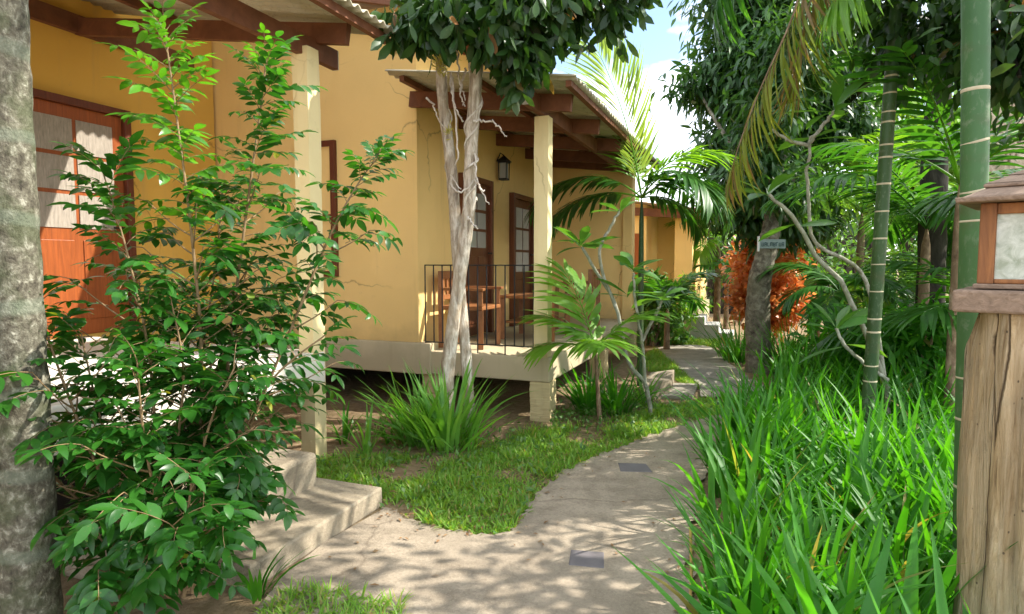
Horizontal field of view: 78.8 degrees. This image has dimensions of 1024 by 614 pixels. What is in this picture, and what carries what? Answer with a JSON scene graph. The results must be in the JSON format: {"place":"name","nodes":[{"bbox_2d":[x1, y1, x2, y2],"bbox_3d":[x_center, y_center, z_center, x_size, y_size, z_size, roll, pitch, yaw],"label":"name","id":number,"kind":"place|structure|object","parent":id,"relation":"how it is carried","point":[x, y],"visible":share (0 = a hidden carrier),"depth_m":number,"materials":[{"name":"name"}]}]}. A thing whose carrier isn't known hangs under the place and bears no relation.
{"place":"outdoors","nodes":[
{"label":"outdoors","id":0,"kind":"place"},
{"bbox_2d":[254,415,721,613],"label":"path","id":1,"kind":"structure","parent":0,"point":[498,573],"depth_m":3.19,"materials":[{"name":"concrete"}]},
{"bbox_2d":[569,550,603,567],"bbox_3d":[0.376,1.264,3.121,0.174,0.012,0.169,1,4,9],"label":"slate tile","id":2,"kind":"object","parent":1,"relation":"on","point":[587,558],"visible":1,"depth_m":3.12,"materials":[{"name":"grey stone"}]},
{"bbox_2d":[618,463,651,471],"bbox_3d":[0.883,1.165,4.509,0.226,0.012,0.203,0,4,0],"label":"slate tile","id":3,"kind":"object","parent":1,"relation":"on","point":[630,467],"visible":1,"depth_m":4.50,"materials":[{"name":"grey stone"}]},
{"bbox_2d":[251,337,733,613],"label":"lawn grass","id":4,"kind":"structure","parent":0,"point":[657,360],"depth_m":4.35,"materials":[{"name":"green plant"}]},
{"bbox_2d":[60,273,948,613],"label":"ground","id":5,"kind":"structure","parent":0,"point":[352,391],"depth_m":5.90,"materials":[{"name":"soil"}]},
{"bbox_2d":[0,0,63,613],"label":"tall tree","id":6,"kind":"object","parent":5,"relation":"on","point":[30,581],"visible":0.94,"depth_m":2.17,"materials":[{"name":"grey plant"}]},
{"bbox_2d":[61,448,316,581],"bbox_3d":[-1.684,1.094,3.425,0.560,0.330,1.200,2,4,21],"label":"concrete step","id":7,"kind":"object","parent":5,"relation":"on","point":[299,473],"visible":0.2,"depth_m":3.70,"materials":[{"name":"beige concrete"}]},
{"bbox_2d":[0,0,414,613],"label":"garden shrub","id":8,"kind":"object","parent":5,"relation":"on","point":[168,536],"visible":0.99,"depth_m":2.43,"materials":[{"name":"green plant"}]},
{"bbox_2d":[28,0,395,523],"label":"bungalow","id":9,"kind":"object","parent":5,"relation":"on","point":[78,94],"visible":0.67,"depth_m":5.51,"materials":[{"name":"paint"}]},
{"bbox_2d":[33,88,139,337],"bbox_3d":[-3.925,-0.804,5.654,0.108,2.140,1.070,2,4,21],"label":"door","id":10,"kind":"structure","parent":9,"relation":"in","point":[56,117],"depth_m":5.65,"materials":[{"name":"wood"}]},
{"bbox_2d":[226,535,317,603],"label":"strap leaf plant","id":11,"kind":"object","parent":5,"relation":"on","point":[254,587],"visible":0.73,"depth_m":2.78,"materials":[{"name":"green plant"}]},
{"bbox_2d":[201,477,381,586],"bbox_3d":[-1.253,1.196,3.436,0.560,0.125,1.080,2,4,21],"label":"concrete step","id":12,"kind":"object","parent":5,"relation":"on","point":[329,508],"visible":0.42,"depth_m":3.33,"materials":[{"name":"beige concrete"}]},
{"bbox_2d":[326,399,361,444],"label":"strap leaf plant","id":13,"kind":"object","parent":5,"relation":"on","point":[345,430],"visible":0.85,"depth_m":5.13,"materials":[{"name":"green plant"}]},
{"bbox_2d":[314,392,396,455],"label":"strap leaf plant","id":14,"kind":"object","parent":5,"relation":"on","point":[364,443],"visible":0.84,"depth_m":4.82,"materials":[{"name":"green plant"}]},
{"bbox_2d":[372,417,395,444],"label":"strap leaf plant","id":15,"kind":"object","parent":5,"relation":"on","point":[384,434],"visible":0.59,"depth_m":5.17,"materials":[{"name":"green plant"}]},
{"bbox_2d":[350,370,476,448],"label":"strap leaf plant","id":16,"kind":"object","parent":5,"relation":"on","point":[400,434],"visible":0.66,"depth_m":5.06,"materials":[{"name":"green plant"}]},
{"bbox_2d":[211,0,659,422],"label":"bungalow","id":17,"kind":"object","parent":5,"relation":"on","point":[547,142],"visible":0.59,"depth_m":6.57,"materials":[{"name":"paint"}]},
{"bbox_2d":[438,271,502,349],"bbox_3d":[-0.441,0.015,6.650,0.534,0.800,0.560,2,4,21],"label":"porch chair","id":18,"kind":"object","parent":17,"relation":"on","point":[472,306],"visible":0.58,"depth_m":6.51,"materials":[{"name":"brown wood"}]},
{"bbox_2d":[458,172,493,335],"bbox_3d":[-0.404,-0.604,7.522,0.108,1.905,0.870,2,4,21],"label":"door","id":19,"kind":"structure","parent":17,"relation":"in","point":[482,244],"depth_m":7.66,"materials":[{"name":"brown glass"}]},
{"bbox_2d":[497,153,510,180],"bbox_3d":[-0.116,-1.827,8.091,0.187,0.356,0.160,2,4,21],"label":"wall lantern","id":20,"kind":"object","parent":17,"relation":"attached to","point":[504,161],"depth_m":8.05,"materials":[{"name":"black metal"}]},
{"bbox_2d":[509,192,533,325],"bbox_3d":[0.169,-0.678,8.993,0.108,1.845,0.870,2,4,21],"label":"door","id":21,"kind":"structure","parent":17,"relation":"in","point":[521,238],"depth_m":8.88,"materials":[{"name":"wood"}]},
{"bbox_2d":[500,292,570,341],"bbox_3d":[0.284,0.104,7.427,0.680,0.513,0.720,2,4,21],"label":"porch table","id":22,"kind":"object","parent":17,"relation":"on","point":[519,295],"visible":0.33,"depth_m":7.22,"materials":[{"name":"brown wood"}]},
{"bbox_2d":[555,269,599,329],"bbox_3d":[0.893,-0.118,8.518,0.534,0.800,0.560,2,4,21],"label":"porch chair","id":23,"kind":"object","parent":17,"relation":"on","point":[593,280],"visible":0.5,"depth_m":8.37,"materials":[{"name":"brown wood"}]},
{"bbox_2d":[359,357,531,456],"bbox_3d":[-0.519,0.772,5.074,1.514,0.747,1.488,0,4,0],"label":"strap leaf plant","id":24,"kind":"object","parent":5,"relation":"on","point":[448,431],"visible":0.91,"depth_m":4.96,"materials":[{"name":"green plant"}]},
{"bbox_2d":[370,0,662,427],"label":"vine tree","id":25,"kind":"object","parent":5,"relation":"on","point":[524,42],"visible":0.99,"depth_m":4.85,"materials":[{"name":"green plant"}]},
{"bbox_2d":[427,54,461,76],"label":"moss tuft","id":26,"kind":"object","parent":25,"relation":"attached to","point":[437,65],"visible":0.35,"depth_m":5.19,"materials":[{"name":"plant"}]},
{"bbox_2d":[444,120,454,139],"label":"moss tuft","id":27,"kind":"object","parent":25,"relation":"attached to","point":[448,132],"visible":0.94,"depth_m":5.22,"materials":[{"name":"brown plant"}]},
{"bbox_2d":[426,51,506,228],"bbox_3d":[-0.343,-1.407,5.156,0.722,1.533,0.288,2,5,29],"label":"climbing vine","id":28,"kind":"object","parent":25,"relation":"attached to","point":[464,127],"visible":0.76,"depth_m":5.14,"materials":[{"name":"grey plant"}]},
{"bbox_2d":[318,405,719,613],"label":"leaf litter","id":29,"kind":"object","parent":5,"relation":"on","point":[519,517],"visible":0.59,"depth_m":3.66,"materials":[{"name":"plant"}]},
{"bbox_2d":[315,332,851,596],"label":"ground weeds","id":30,"kind":"object","parent":5,"relation":"on","point":[594,409],"visible":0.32,"depth_m":4.86,"materials":[{"name":"green plant"}]},
{"bbox_2d":[556,355,626,415],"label":"strap leaf plant","id":31,"kind":"object","parent":5,"relation":"on","point":[578,396],"visible":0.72,"depth_m":6.11,"materials":[{"name":"green plant"}]},
{"bbox_2d":[514,256,678,426],"bbox_3d":[0.742,0.326,5.578,1.466,1.560,1.438,0,4,0],"label":"young palm","id":32,"kind":"object","parent":5,"relation":"on","point":[588,344],"visible":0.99,"depth_m":5.59,"materials":[{"name":"green plant"}]},
{"bbox_2d":[570,356,672,416],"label":"strap leaf plant","id":33,"kind":"object","parent":5,"relation":"on","point":[615,403],"visible":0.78,"depth_m":6.07,"materials":[{"name":"green plant"}]},
{"bbox_2d":[554,182,695,414],"bbox_3d":[1.021,-0.025,5.849,1.266,2.240,0.682,0,4,0],"label":"plumeria","id":34,"kind":"object","parent":5,"relation":"on","point":[625,259],"visible":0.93,"depth_m":5.82,"materials":[{"name":"green plant"}]},
{"bbox_2d":[522,31,738,385],"bbox_3d":[1.393,-1.120,7.483,2.586,4.171,2.098,0,4,0],"label":"feather palm","id":35,"kind":"object","parent":5,"relation":"on","point":[692,183],"visible":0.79,"depth_m":7.31,"materials":[{"name":"green plant"}]},
{"bbox_2d":[617,366,669,407],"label":"strap leaf plant","id":36,"kind":"object","parent":5,"relation":"on","point":[641,388],"visible":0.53,"depth_m":6.53,"materials":[{"name":"green plant"}]},
{"bbox_2d":[642,370,673,399],"bbox_3d":[1.683,0.896,7.130,0.256,0.200,1.111,1,4,19],"label":"garden step","id":37,"kind":"object","parent":5,"relation":"on","point":[667,380],"visible":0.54,"depth_m":6.95,"materials":[{"name":"concrete"}]},
{"bbox_2d":[634,265,684,345],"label":"leafy bush","id":38,"kind":"object","parent":5,"relation":"on","point":[652,305],"visible":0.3,"depth_m":11.12,"materials":[{"name":"green plant"}]},
{"bbox_2d":[636,304,699,345],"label":"leafy bush","id":39,"kind":"object","parent":5,"relation":"on","point":[679,335],"visible":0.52,"depth_m":11.33,"materials":[{"name":"green plant"}]},
{"bbox_2d":[634,201,713,335],"bbox_3d":[2.395,-1.218,15.545,5.351,3.221,5.403,2,4,21],"label":"bungalow","id":40,"kind":"object","parent":5,"relation":"on","point":[671,247],"visible":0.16,"depth_m":13.03,"materials":[{"name":"yellow paint"}]},
{"bbox_2d":[661,383,697,398],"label":"paving slab","id":41,"kind":"structure","parent":5,"relation":"on","point":[690,388],"depth_m":7.08,"materials":[{"name":"beige concrete"}]},
{"bbox_2d":[634,269,727,348],"bbox_3d":[2.585,0.043,10.588,2.052,1.410,2.029,0,4,0],"label":"garden palm","id":42,"kind":"object","parent":5,"relation":"on","point":[685,281],"visible":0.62,"depth_m":10.45,"materials":[{"name":"green plant"}]},
{"bbox_2d":[689,527,692,595],"bbox_3d":[0.794,1.142,2.764,0.019,0.331,0.034,0,4,0],"label":"garden cane","id":43,"kind":"object","parent":5,"relation":"on","point":[691,560],"visible":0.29,"depth_m":2.76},
{"bbox_2d":[663,272,720,337],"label":"leafy bush","id":44,"kind":"object","parent":5,"relation":"on","point":[686,314],"visible":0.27,"depth_m":11.89,"materials":[{"name":"green plant"}]},
{"bbox_2d":[664,221,740,321],"bbox_3d":[4.548,-0.721,13.394,2.177,2.535,2.203,-3,5,-37],"label":"garden palm","id":45,"kind":"object","parent":5,"relation":"on","point":[704,255],"visible":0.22,"depth_m":13.17,"materials":[{"name":"green plant"}]},
{"bbox_2d":[691,314,733,340],"bbox_3d":[3.990,0.397,12.376,0.780,0.450,0.750,2,4,21],"label":"step stair","id":46,"kind":"object","parent":5,"relation":"on","point":[706,326],"visible":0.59,"depth_m":12.10,"materials":[{"name":"concrete"}]},
{"bbox_2d":[692,253,740,328],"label":"garden palm","id":47,"kind":"object","parent":5,"relation":"on","point":[726,280],"visible":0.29,"depth_m":13.17,"materials":[{"name":"green plant"}]},
{"bbox_2d":[659,525,785,613],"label":"broad blade plant","id":48,"kind":"object","parent":5,"relation":"on","point":[722,585],"visible":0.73,"depth_m":2.31,"materials":[{"name":"green plant"}]},
{"bbox_2d":[692,309,780,363],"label":"grass tuft","id":49,"kind":"object","parent":5,"relation":"on","point":[724,351],"visible":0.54,"depth_m":9.41,"materials":[{"name":"green plant"}]},
{"bbox_2d":[697,225,798,325],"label":"leafy bush","id":50,"kind":"object","parent":5,"relation":"on","point":[713,281],"visible":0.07,"depth_m":14.95,"materials":[{"name":"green plant"}]},
{"bbox_2d":[718,235,820,349],"bbox_3d":[4.190,-0.280,10.219,1.668,2.118,1.236,0,4,0],"label":"croton bush","id":51,"kind":"object","parent":5,"relation":"on","point":[778,283],"visible":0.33,"depth_m":10.04,"materials":[{"name":"orange plant"}]},
{"bbox_2d":[612,530,932,613],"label":"broad blade plant","id":52,"kind":"object","parent":5,"relation":"on","point":[756,606],"visible":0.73,"depth_m":2.02,"materials":[{"name":"green plant"}]},
{"bbox_2d":[653,504,894,613],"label":"broad blade plant","id":53,"kind":"object","parent":5,"relation":"on","point":[807,606],"visible":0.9,"depth_m":1.98,"materials":[{"name":"green plant"}]},
{"bbox_2d":[722,316,830,374],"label":"grass tuft","id":54,"kind":"object","parent":5,"relation":"on","point":[777,348],"visible":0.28,"depth_m":8.24,"materials":[{"name":"green plant"}]},
{"bbox_2d":[648,0,916,373],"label":"dense tree","id":55,"kind":"object","parent":5,"relation":"on","point":[722,91],"visible":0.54,"depth_m":8.69,"materials":[{"name":"green plant"}]},
{"bbox_2d":[757,236,785,250],"bbox_3d":[3.431,-0.835,8.232,0.378,0.200,0.040,0,4,-4],"label":"name board","id":56,"kind":"object","parent":55,"relation":"attached to","point":[772,243],"visible":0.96,"depth_m":8.22,"materials":[{"name":"grey paint"}]},
{"bbox_2d":[707,235,872,313],"bbox_3d":[7.870,-0.875,17.554,4.520,2.250,0.140,2,4,21],"label":"board fence","id":57,"kind":"object","parent":5,"relation":"on","point":[710,284],"visible":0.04,"depth_m":17.16,"materials":[{"name":"brown wood"}]},
{"bbox_2d":[635,155,949,278],"bbox_3d":[5.768,-4.388,36.078,78.660,9.051,14.521,1,4,11],"label":"distant wood","id":58,"kind":"object","parent":5,"relation":"on","point":[659,161],"visible":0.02,"depth_m":33.23,"materials":[{"name":"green plant"}]},
{"bbox_2d":[723,74,890,423],"bbox_3d":[2.302,-0.307,4.823,1.458,2.948,0.694,-1,4,-12],"label":"plumeria","id":59,"kind":"object","parent":5,"relation":"on","point":[845,319],"visible":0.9,"depth_m":4.80,"materials":[{"name":"green plant"}]},
{"bbox_2d":[713,0,902,445],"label":"areca palm","id":60,"kind":"object","parent":5,"relation":"on","point":[835,15],"visible":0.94,"depth_m":4.46,"materials":[{"name":"green plant"}]},
{"bbox_2d":[771,321,847,350],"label":"grass tuft","id":61,"kind":"object","parent":5,"relation":"on","point":[816,335],"visible":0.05,"depth_m":8.59,"materials":[{"name":"green plant"}]},
{"bbox_2d":[782,214,871,336],"bbox_3d":[5.644,-0.655,11.511,2.608,2.686,1.784,-3,5,-32],"label":"leafy bush","id":62,"kind":"object","parent":5,"relation":"on","point":[837,269],"visible":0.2,"depth_m":11.30,"materials":[{"name":"green plant"}]},
{"bbox_2d":[755,252,917,335],"bbox_3d":[4.201,0.125,7.861,2.050,1.634,1.914,0,4,0],"label":"garden palm","id":63,"kind":"object","parent":5,"relation":"on","point":[822,281],"visible":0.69,"depth_m":7.67,"materials":[{"name":"green plant"}]},
{"bbox_2d":[726,520,948,613],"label":"broad blade plant","id":64,"kind":"object","parent":5,"relation":"on","point":[941,605],"visible":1,"depth_m":1.74,"materials":[{"name":"green plant"}]},
{"bbox_2d":[784,294,917,373],"bbox_3d":[3.801,0.417,6.921,1.635,1.210,1.552,0,4,0],"label":"leafy bush","id":65,"kind":"object","parent":5,"relation":"on","point":[809,336],"visible":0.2,"depth_m":6.76,"materials":[{"name":"green plant"}]},
{"bbox_2d":[761,129,955,307],"bbox_3d":[5.171,-0.812,9.480,3.038,3.272,2.681,0,4,0],"label":"garden palm","id":66,"kind":"object","parent":5,"relation":"on","point":[845,201],"visible":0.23,"depth_m":9.08,"materials":[{"name":"green plant"}]},
{"bbox_2d":[808,257,956,364],"bbox_3d":[4.446,0.278,5.630,3.006,1.646,2.894,0,4,0],"label":"garden palm","id":67,"kind":"object","parent":5,"relation":"on","point":[929,315],"visible":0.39,"depth_m":5.38,"materials":[{"name":"green plant"}]},
{"bbox_2d":[823,233,948,328],"bbox_3d":[5.583,-0.122,8.914,2.332,2.001,1.898,0,4,0],"label":"leafy bush","id":68,"kind":"object","parent":5,"relation":"on","point":[890,252],"visible":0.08,"depth_m":8.90,"materials":[{"name":"green plant"}]},
{"bbox_2d":[832,285,948,381],"bbox_3d":[3.997,0.425,5.999,1.717,1.318,1.546,0,4,0],"label":"leafy bush","id":69,"kind":"object","parent":5,"relation":"on","point":[925,345],"visible":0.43,"depth_m":5.78,"materials":[{"name":"green plant"}]},
{"bbox_2d":[821,76,960,297],"bbox_3d":[12.409,-3.948,18.580,8.360,8.335,4.813,0,4,0],"label":"light tree","id":70,"kind":"object","parent":5,"relation":"on","point":[918,162],"visible":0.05,"depth_m":18.24,"materials":[{"name":"green plant"}]},
{"bbox_2d":[760,147,1023,306],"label":"garden palm","id":71,"kind":"object","parent":5,"relation":"on","point":[941,205],"visible":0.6,"depth_m":6.27,"materials":[{"name":"green plant"}]},
{"bbox_2d":[856,239,949,311],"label":"leafy bush","id":72,"kind":"object","parent":5,"relation":"on","point":[906,282],"visible":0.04,"depth_m":8.22,"materials":[{"name":"green plant"}]},
{"bbox_2d":[796,39,1023,418],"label":"garden palm","id":73,"kind":"object","parent":5,"relation":"on","point":[929,137],"visible":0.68,"depth_m":4.74,"materials":[{"name":"green plant"}]},
{"bbox_2d":[819,516,1018,613],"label":"broad blade plant","id":74,"kind":"object","parent":5,"relation":"on","point":[911,599],"visible":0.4,"depth_m":2.31,"materials":[{"name":"green plant"}]},
{"bbox_2d":[817,0,1023,331],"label":"shade tree","id":75,"kind":"object","parent":5,"relation":"on","point":[936,30],"visible":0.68,"depth_m":4.28,"materials":[{"name":"green plant"}]},
{"bbox_2d":[912,160,1016,291],"bbox_3d":[6.041,-0.567,7.563,2.848,3.071,1.848,0,4,0],"label":"leafy bush","id":76,"kind":"object","parent":5,"relation":"on","point":[947,258],"visible":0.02,"depth_m":7.26,"materials":[{"name":"green plant"}]},
{"bbox_2d":[952,0,990,578],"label":"areca palm","id":77,"kind":"object","parent":5,"relation":"on","point":[975,91],"visible":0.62,"depth_m":2.44,"materials":[{"name":"green plant"}]},
{"bbox_2d":[952,169,1023,613],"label":"lamp post","id":78,"kind":"object","parent":5,"relation":"on","point":[990,501],"visible":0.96,"depth_m":1.93,"materials":[{"name":"brown wood"}]},
{"bbox_2d":[989,104,1023,181],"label":"carved wall","id":79,"kind":"structure","parent":5,"relation":"on","point":[1002,167],"depth_m":7.28,"materials":[{"name":"stone"}]},
{"bbox_2d":[656,345,764,397],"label":"path","id":80,"kind":"structure","parent":0,"point":[703,360],"depth_m":8.87,"materials":[{"name":"grey concrete"}]},
{"bbox_2d":[553,0,997,271],"label":"sky","id":81,"kind":"structure","parent":0,"point":[662,45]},
{"bbox_2d":[634,326,970,613],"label":"tall grass","id":82,"kind":"structure","parent":0,"point":[806,432],"depth_m":3.31,"materials":[{"name":"green plant"}]}
]}

